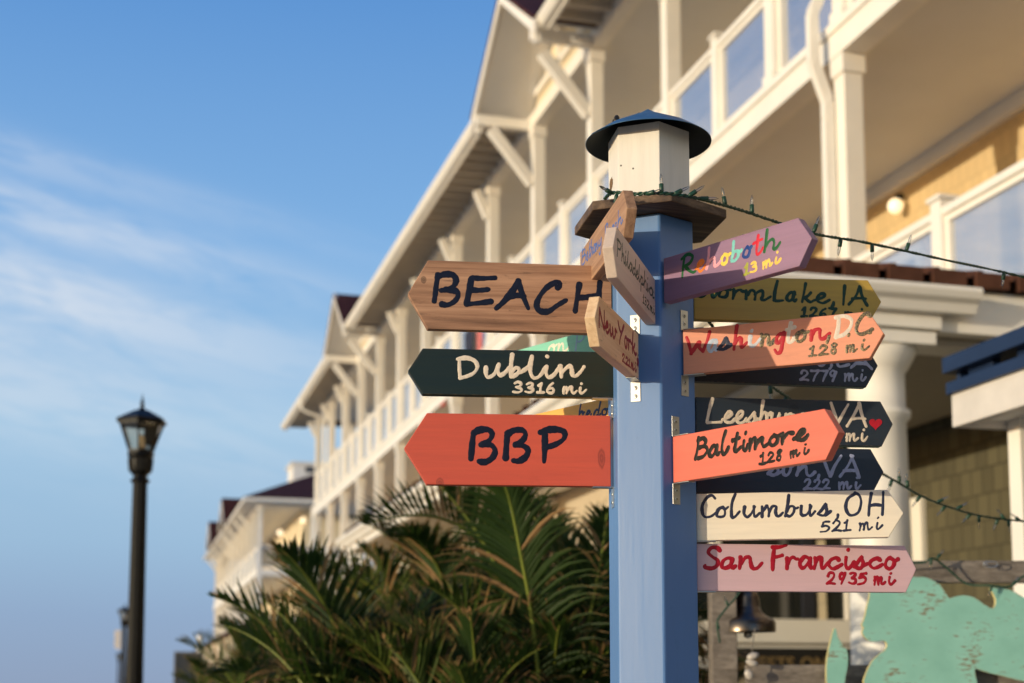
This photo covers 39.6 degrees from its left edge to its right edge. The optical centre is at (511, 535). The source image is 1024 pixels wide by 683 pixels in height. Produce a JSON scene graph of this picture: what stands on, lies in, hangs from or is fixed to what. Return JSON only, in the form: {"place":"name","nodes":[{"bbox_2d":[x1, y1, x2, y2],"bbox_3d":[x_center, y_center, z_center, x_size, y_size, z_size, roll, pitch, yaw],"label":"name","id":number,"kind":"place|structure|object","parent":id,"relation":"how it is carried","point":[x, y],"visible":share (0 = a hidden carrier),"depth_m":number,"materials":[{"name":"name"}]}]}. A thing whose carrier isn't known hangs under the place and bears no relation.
{"place":"outdoors","nodes":[
{"label":"outdoors","id":0,"kind":"place"},
{"bbox_2d":[197,635,203,651],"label":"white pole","id":1,"kind":"object","parent":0,"point":[200,637],"visible":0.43,"depth_m":60.08,"materials":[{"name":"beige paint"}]},
{"bbox_2d":[0,0,495,682],"label":"sky","id":2,"kind":"structure","parent":0,"point":[189,189],"materials":[{"name":"blue"}]},
{"bbox_2d":[194,461,372,668],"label":"hotel","id":3,"kind":"structure","parent":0,"point":[243,530],"depth_m":76.26,"materials":[{"name":"beige paint"}]},
{"bbox_2d":[281,0,1023,682],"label":"hotel","id":4,"kind":"structure","parent":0,"point":[893,122],"depth_m":16.20,"materials":[{"name":"beige paint"}]},
{"bbox_2d":[464,332,472,348],"bbox_3d":[-0.850,-3.823,27.996,0.050,0.501,0.703,2,-6,-15],"label":"beach towel","id":5,"kind":"object","parent":4,"relation":"hanging from","point":[468,340],"visible":0.56,"depth_m":28.02,"materials":[{"name":"fabric"}]},
{"bbox_2d":[477,332,481,349],"bbox_3d":[-0.615,-3.752,27.134,0.050,0.601,0.404,2,-6,-15],"label":"beach towel","id":6,"kind":"object","parent":4,"relation":"on","point":[479,340],"visible":0.53,"depth_m":27.15,"materials":[{"name":"fabric"}]},
{"bbox_2d":[697,539,850,668],"bbox_3d":[2.312,0.269,13.087,1.821,1.909,0.097,2,-6,-15],"label":"shop window","id":7,"kind":"structure","parent":4,"relation":"in","point":[799,617],"depth_m":13.13,"materials":[{"name":"beige paint"}]},
{"bbox_2d":[737,648,850,675],"bbox_3d":[2.688,1.158,13.039,1.676,0.255,0.087,2,-6,-15],"label":"wall sign","id":8,"kind":"object","parent":4,"relation":"attached to","point":[793,656],"visible":0.41,"depth_m":12.96,"materials":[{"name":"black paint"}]},
{"bbox_2d":[884,243,924,266],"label":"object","id":9,"kind":"structure","parent":4,"relation":"in","point":[904,258],"depth_m":16.65,"materials":[{"name":"beige paint"}]},
{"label":"boardwalk","id":10,"kind":"structure","parent":0,"visible":0},
{"bbox_2d":[115,653,120,682],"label":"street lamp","id":11,"kind":"object","parent":10,"relation":"on","point":[118,659],"visible":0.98,"depth_m":100.02,"materials":[{"name":"grey metal"}]},
{"bbox_2d":[114,605,127,682],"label":"street lamp","id":12,"kind":"object","parent":10,"relation":"on","point":[117,639],"visible":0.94,"depth_m":44.78,"materials":[{"name":"brown metal"}]},
{"bbox_2d":[116,393,166,682],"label":"street lamp","id":13,"kind":"object","parent":10,"relation":"on","point":[141,455],"visible":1,"depth_m":13.15,"materials":[{"name":"brown metal"}]},
{"bbox_2d":[404,109,915,682],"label":"signpost","id":14,"kind":"object","parent":10,"relation":"on","point":[662,453],"visible":1,"depth_m":2.71,"materials":[{"name":"blue paint"}]},
{"bbox_2d":[599,174,1023,285],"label":"string lights","id":15,"kind":"object","parent":14,"relation":"on","point":[690,195],"visible":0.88,"depth_m":2.73,"materials":[{"name":"green plastic"}]},
{"bbox_2d":[708,322,1023,532],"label":"string lights","id":16,"kind":"object","parent":14,"relation":"hanging from","point":[898,480],"visible":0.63,"depth_m":4.08,"materials":[{"name":"green plastic"}]},
{"label":"ground","id":17,"kind":"structure","parent":0,"visible":0},
{"bbox_2d":[173,652,203,682],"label":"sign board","id":18,"kind":"object","parent":17,"relation":"on","point":[180,660],"visible":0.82,"depth_m":26.01,"materials":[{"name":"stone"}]},
{"bbox_2d":[184,654,214,674],"bbox_3d":[-3.673,2.557,18.405,1.887,2.094,1.738,-3,-7,27],"label":"palm","id":19,"kind":"object","parent":17,"relation":"on","point":[188,656],"visible":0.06,"depth_m":18.53,"materials":[{"name":"plant"}]},
{"bbox_2d":[186,653,241,682],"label":"palm","id":20,"kind":"object","parent":17,"relation":"on","point":[196,666],"visible":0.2,"depth_m":12.84,"materials":[{"name":"plant"}]},
{"bbox_2d":[172,623,281,682],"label":"palm","id":21,"kind":"object","parent":17,"relation":"on","point":[182,675],"visible":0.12,"depth_m":9.11,"materials":[{"name":"plant"}]},
{"bbox_2d":[193,627,277,681],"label":"palm","id":22,"kind":"object","parent":17,"relation":"on","point":[212,638],"visible":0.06,"depth_m":12.30,"materials":[{"name":"plant"}]},
{"bbox_2d":[212,604,295,647],"bbox_3d":[-1.253,1.596,10.382,1.956,2.272,1.869,-4,-8,36],"label":"palm","id":23,"kind":"object","parent":17,"relation":"on","point":[234,609],"visible":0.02,"depth_m":10.10,"materials":[{"name":"plant"}]},
{"bbox_2d":[175,595,414,682],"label":"palm","id":24,"kind":"object","parent":17,"relation":"on","point":[238,638],"visible":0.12,"depth_m":8.16,"materials":[{"name":"plant"}]},
{"bbox_2d":[209,571,391,682],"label":"palm","id":25,"kind":"object","parent":17,"relation":"on","point":[261,655],"visible":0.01,"depth_m":8.62,"materials":[{"name":"plant"}]},
{"bbox_2d":[203,591,422,682],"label":"palm","id":26,"kind":"object","parent":17,"relation":"on","point":[242,665],"visible":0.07,"depth_m":6.51,"materials":[{"name":"plant"}]},
{"bbox_2d":[271,525,467,629],"bbox_3d":[-0.528,1.236,8.703,1.653,2.625,1.902,0,-6,4],"label":"palm","id":27,"kind":"object","parent":17,"relation":"on","point":[361,587],"visible":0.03,"depth_m":8.18,"materials":[{"name":"plant"}]},
{"bbox_2d":[207,530,531,682],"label":"palm","id":28,"kind":"object","parent":17,"relation":"on","point":[295,560],"visible":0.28,"depth_m":5.89,"materials":[{"name":"plant"}]},
{"bbox_2d":[217,578,580,682],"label":"palm","id":29,"kind":"object","parent":17,"relation":"on","point":[412,652],"visible":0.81,"depth_m":5.58,"materials":[{"name":"plant"}]},
{"bbox_2d":[261,535,559,671],"bbox_3d":[-0.504,1.208,7.520,1.935,2.425,1.940,2,-6,-15],"label":"palm","id":30,"kind":"object","parent":17,"relation":"on","point":[385,563],"visible":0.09,"depth_m":7.26,"materials":[{"name":"plant"}]},
{"bbox_2d":[274,476,570,631],"bbox_3d":[-0.183,1.028,6.515,1.786,2.566,1.730,-3,-7,24],"label":"palm","id":31,"kind":"object","parent":17,"relation":"on","point":[411,533],"visible":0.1,"depth_m":6.12,"materials":[{"name":"plant"}]},
{"bbox_2d":[349,495,608,612],"bbox_3d":[-0.003,1.096,7.729,2.063,2.693,1.826,2,-6,-15],"label":"palm","id":32,"kind":"object","parent":17,"relation":"on","point":[404,544],"visible":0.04,"depth_m":7.50,"materials":[{"name":"plant"}]},
{"bbox_2d":[346,486,708,682],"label":"palm","id":33,"kind":"object","parent":17,"relation":"on","point":[513,588],"visible":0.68,"depth_m":5.48,"materials":[{"name":"plant"}]},
{"bbox_2d":[395,584,746,682],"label":"palm","id":34,"kind":"object","parent":17,"relation":"on","point":[557,630],"visible":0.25,"depth_m":5.50,"materials":[{"name":"plant"}]},
{"bbox_2d":[534,515,768,682],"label":"palm","id":35,"kind":"object","parent":17,"relation":"on","point":[705,618],"visible":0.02,"depth_m":6.53,"materials":[{"name":"plant"}]},
{"bbox_2d":[708,561,1023,682],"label":"display rack","id":36,"kind":"object","parent":17,"relation":"on","point":[723,663],"visible":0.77,"depth_m":4.81,"materials":[{"name":"grey wood"}]},
{"bbox_2d":[744,628,758,682],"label":"shell strand","id":37,"kind":"object","parent":36,"relation":"hanging from","point":[749,673],"visible":1,"depth_m":4.74,"materials":[{"name":"white"}]},
{"bbox_2d":[729,592,775,638],"bbox_3d":[0.837,0.246,5.050,0.195,0.238,0.195,2,-6,-15],"label":"ship bell","id":38,"kind":"object","parent":36,"relation":"hanging from","point":[749,618],"visible":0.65,"depth_m":4.99,"materials":[{"name":"metal"}]},
{"bbox_2d":[716,551,1023,642],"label":"string lights","id":39,"kind":"object","parent":36,"relation":"hanging from","point":[931,559],"visible":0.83,"depth_m":4.75,"materials":[{"name":"green plastic"}]},
{"bbox_2d":[825,577,1023,682],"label":"mermaid cutout","id":40,"kind":"object","parent":36,"relation":"attached to","point":[926,630],"visible":0.97,"depth_m":4.75,"materials":[{"name":"teal paint"}]},
{"bbox_2d":[942,326,1023,596],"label":"kiosk canopy","id":41,"kind":"object","parent":17,"relation":"on","point":[985,389],"visible":1,"depth_m":6.26,"materials":[{"name":"white paint"}]}
]}

